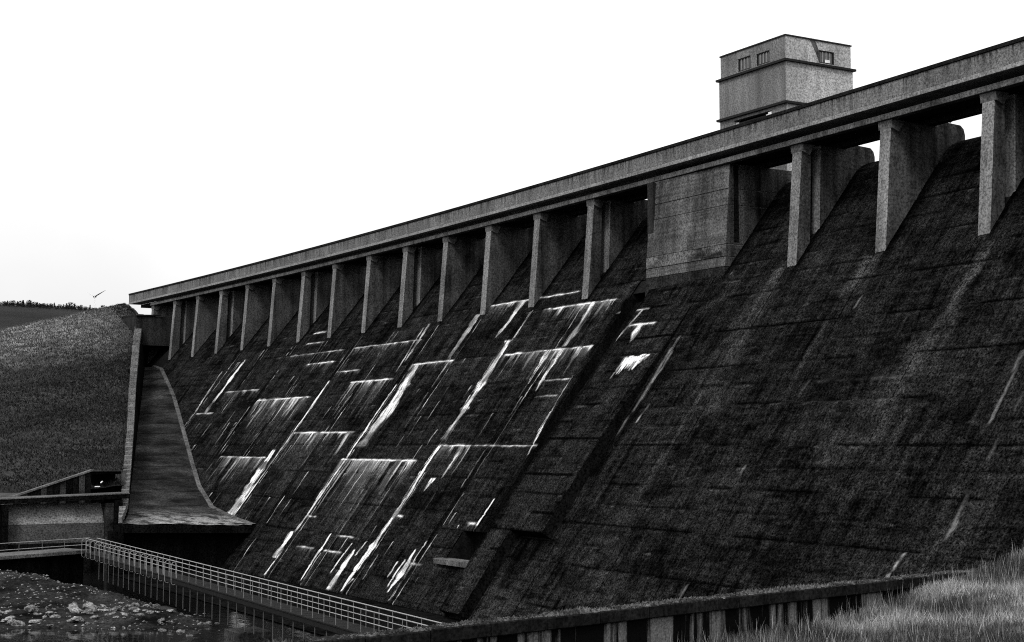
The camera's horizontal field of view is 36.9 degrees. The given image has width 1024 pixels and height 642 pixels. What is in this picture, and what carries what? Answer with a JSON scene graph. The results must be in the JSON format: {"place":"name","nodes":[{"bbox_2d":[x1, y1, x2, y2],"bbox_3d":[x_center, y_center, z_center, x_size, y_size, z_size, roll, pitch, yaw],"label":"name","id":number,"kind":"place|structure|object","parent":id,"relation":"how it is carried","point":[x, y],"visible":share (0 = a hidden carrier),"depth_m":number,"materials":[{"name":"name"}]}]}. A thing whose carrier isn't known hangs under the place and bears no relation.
{"place":"outdoors","nodes":[
{"label":"outdoors","id":0,"kind":"place"},
{"bbox_2d":[0,493,17,504],"bbox_3d":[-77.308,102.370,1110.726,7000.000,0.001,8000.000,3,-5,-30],"label":"ground","id":1,"kind":"structure","parent":0,"point":[6,494],"depth_m":400.89,"materials":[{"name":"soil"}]},
{"bbox_2d":[115,36,1023,620],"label":"dam","id":2,"kind":"structure","parent":1,"relation":"on","point":[725,360],"depth_m":94.20,"materials":[{"name":"concrete"}]},
{"bbox_2d":[715,33,855,170],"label":"gatehouse","id":3,"kind":"object","parent":2,"relation":"on","point":[785,71],"visible":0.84,"depth_m":104.57,"materials":[{"name":"grey concrete"}]},
{"bbox_2d":[738,55,750,71],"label":"window","id":4,"kind":"structure","parent":3,"relation":"in","point":[744,63],"depth_m":106.58,"materials":[{"name":"grey glass"}]},
{"bbox_2d":[757,50,769,65],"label":"window","id":5,"kind":"structure","parent":3,"relation":"in","point":[764,57],"depth_m":104.83,"materials":[{"name":"grey glass"}]},
{"bbox_2d":[819,50,833,64],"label":"window","id":6,"kind":"structure","parent":3,"relation":"in","point":[825,57],"depth_m":104.71,"materials":[{"name":"grey glass"}]},
{"bbox_2d":[0,305,85,328],"bbox_3d":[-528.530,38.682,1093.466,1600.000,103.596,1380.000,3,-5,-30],"label":"hill","id":7,"kind":"structure","parent":0,"point":[12,315],"depth_m":979.20,"materials":[{"name":"grey plant"}]},
{"bbox_2d":[0,301,98,309],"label":"woodland","id":8,"kind":"object","parent":7,"relation":"on","point":[41,306],"visible":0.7,"depth_m":1050.24,"materials":[{"name":"black plant"}]},
{"bbox_2d":[0,303,137,492],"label":"hillside","id":9,"kind":"structure","parent":0,"point":[8,473],"depth_m":167.18,"materials":[{"name":"grey plant"}]},
{"bbox_2d":[11,469,121,503],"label":"flank wall","id":10,"kind":"structure","parent":9,"relation":"on","point":[81,482],"depth_m":133.70,"materials":[{"name":"black concrete"}]},
{"bbox_2d":[122,315,171,365],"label":"abutment","id":11,"kind":"object","parent":9,"relation":"on","point":[156,332],"visible":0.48,"depth_m":194.86,"materials":[{"name":"concrete"}]},
{"bbox_2d":[107,314,256,574],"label":"side chute","id":12,"kind":"object","parent":9,"relation":"on","point":[162,485],"visible":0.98,"depth_m":144.39,"materials":[{"name":"concrete"}]},
{"bbox_2d":[0,570,209,628],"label":"river bed","id":13,"kind":"object","parent":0,"point":[11,586],"visible":0.3,"depth_m":98.35,"materials":[{"name":"grey stone"}]},
{"bbox_2d":[4,616,14,620],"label":"rock","id":14,"kind":"object","parent":13,"relation":"on","point":[9,618],"visible":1,"depth_m":90.57,"materials":[{"name":"stone"}]},
{"bbox_2d":[28,619,41,623],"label":"rock","id":15,"kind":"object","parent":13,"relation":"on","point":[35,621],"visible":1,"depth_m":90.67,"materials":[{"name":"stone"}]},
{"bbox_2d":[0,538,91,584],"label":"walkway","id":16,"kind":"structure","parent":13,"relation":"on","point":[64,565],"depth_m":113.02,"materials":[{"name":"concrete"}]},
{"bbox_2d":[0,492,129,572],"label":"channel wall","id":17,"kind":"structure","parent":13,"relation":"on","point":[40,523],"depth_m":128.78,"materials":[{"name":"black concrete"}]},
{"bbox_2d":[68,605,77,611],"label":"rock","id":18,"kind":"object","parent":13,"relation":"on","point":[71,607],"visible":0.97,"depth_m":92.69,"materials":[{"name":"stone"}]},
{"bbox_2d":[69,616,81,622],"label":"rock","id":19,"kind":"object","parent":13,"relation":"on","point":[75,619],"visible":1,"depth_m":90.59,"materials":[{"name":"stone"}]},
{"bbox_2d":[71,608,81,612],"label":"rock","id":20,"kind":"object","parent":13,"relation":"on","point":[77,610],"visible":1,"depth_m":92.28,"materials":[{"name":"stone"}]},
{"bbox_2d":[83,602,96,608],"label":"rock","id":21,"kind":"object","parent":13,"relation":"on","point":[87,605],"visible":0.73,"depth_m":93.86,"materials":[{"name":"stone"}]},
{"bbox_2d":[84,607,96,613],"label":"rock","id":22,"kind":"object","parent":13,"relation":"on","point":[90,609],"visible":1,"depth_m":92.72,"materials":[{"name":"stone"}]},
{"bbox_2d":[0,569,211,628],"bbox_3d":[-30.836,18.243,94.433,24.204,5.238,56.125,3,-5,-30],"label":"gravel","id":23,"kind":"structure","parent":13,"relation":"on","point":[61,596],"depth_m":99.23,"materials":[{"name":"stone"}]},
{"bbox_2d":[7,619,24,625],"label":"rock","id":24,"kind":"object","parent":23,"relation":"on","point":[12,622],"visible":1,"depth_m":90.08,"materials":[{"name":"stone"}]},
{"bbox_2d":[24,605,38,612],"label":"rock","id":25,"kind":"object","parent":23,"relation":"on","point":[32,608],"visible":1,"depth_m":92.37,"materials":[{"name":"stone"}]},
{"bbox_2d":[109,606,120,611],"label":"rock","id":26,"kind":"object","parent":13,"relation":"on","point":[116,608],"visible":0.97,"depth_m":93.37,"materials":[{"name":"stone"}]},
{"bbox_2d":[130,602,139,606],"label":"rock","id":27,"kind":"object","parent":13,"relation":"on","point":[133,604],"visible":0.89,"depth_m":94.70,"materials":[{"name":"stone"}]},
{"bbox_2d":[81,538,441,641],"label":"railing","id":28,"kind":"object","parent":13,"relation":"on","point":[303,616],"visible":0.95,"depth_m":80.43,"materials":[{"name":"grey metal"}]},
{"bbox_2d":[0,572,323,641],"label":"water","id":29,"kind":"structure","parent":0,"point":[214,632],"depth_m":89.79,"materials":[{"name":"black liquid"}]},
{"bbox_2d":[109,569,461,635],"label":"apron","id":30,"kind":"object","parent":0,"point":[288,621],"visible":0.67,"depth_m":103.99,"materials":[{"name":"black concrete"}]},
{"bbox_2d":[0,0,1023,314],"label":"sky","id":31,"kind":"structure","parent":0,"point":[145,144],"materials":[{"name":"white"}]},
{"bbox_2d":[664,540,1023,641],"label":"grass bank","id":32,"kind":"structure","parent":0,"point":[963,625],"depth_m":47.77,"materials":[{"name":"plant"}]},
{"bbox_2d":[266,566,990,641],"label":"retaining wall","id":33,"kind":"structure","parent":32,"relation":"on","point":[686,619],"depth_m":44.90,"materials":[{"name":"concrete"}]}
]}

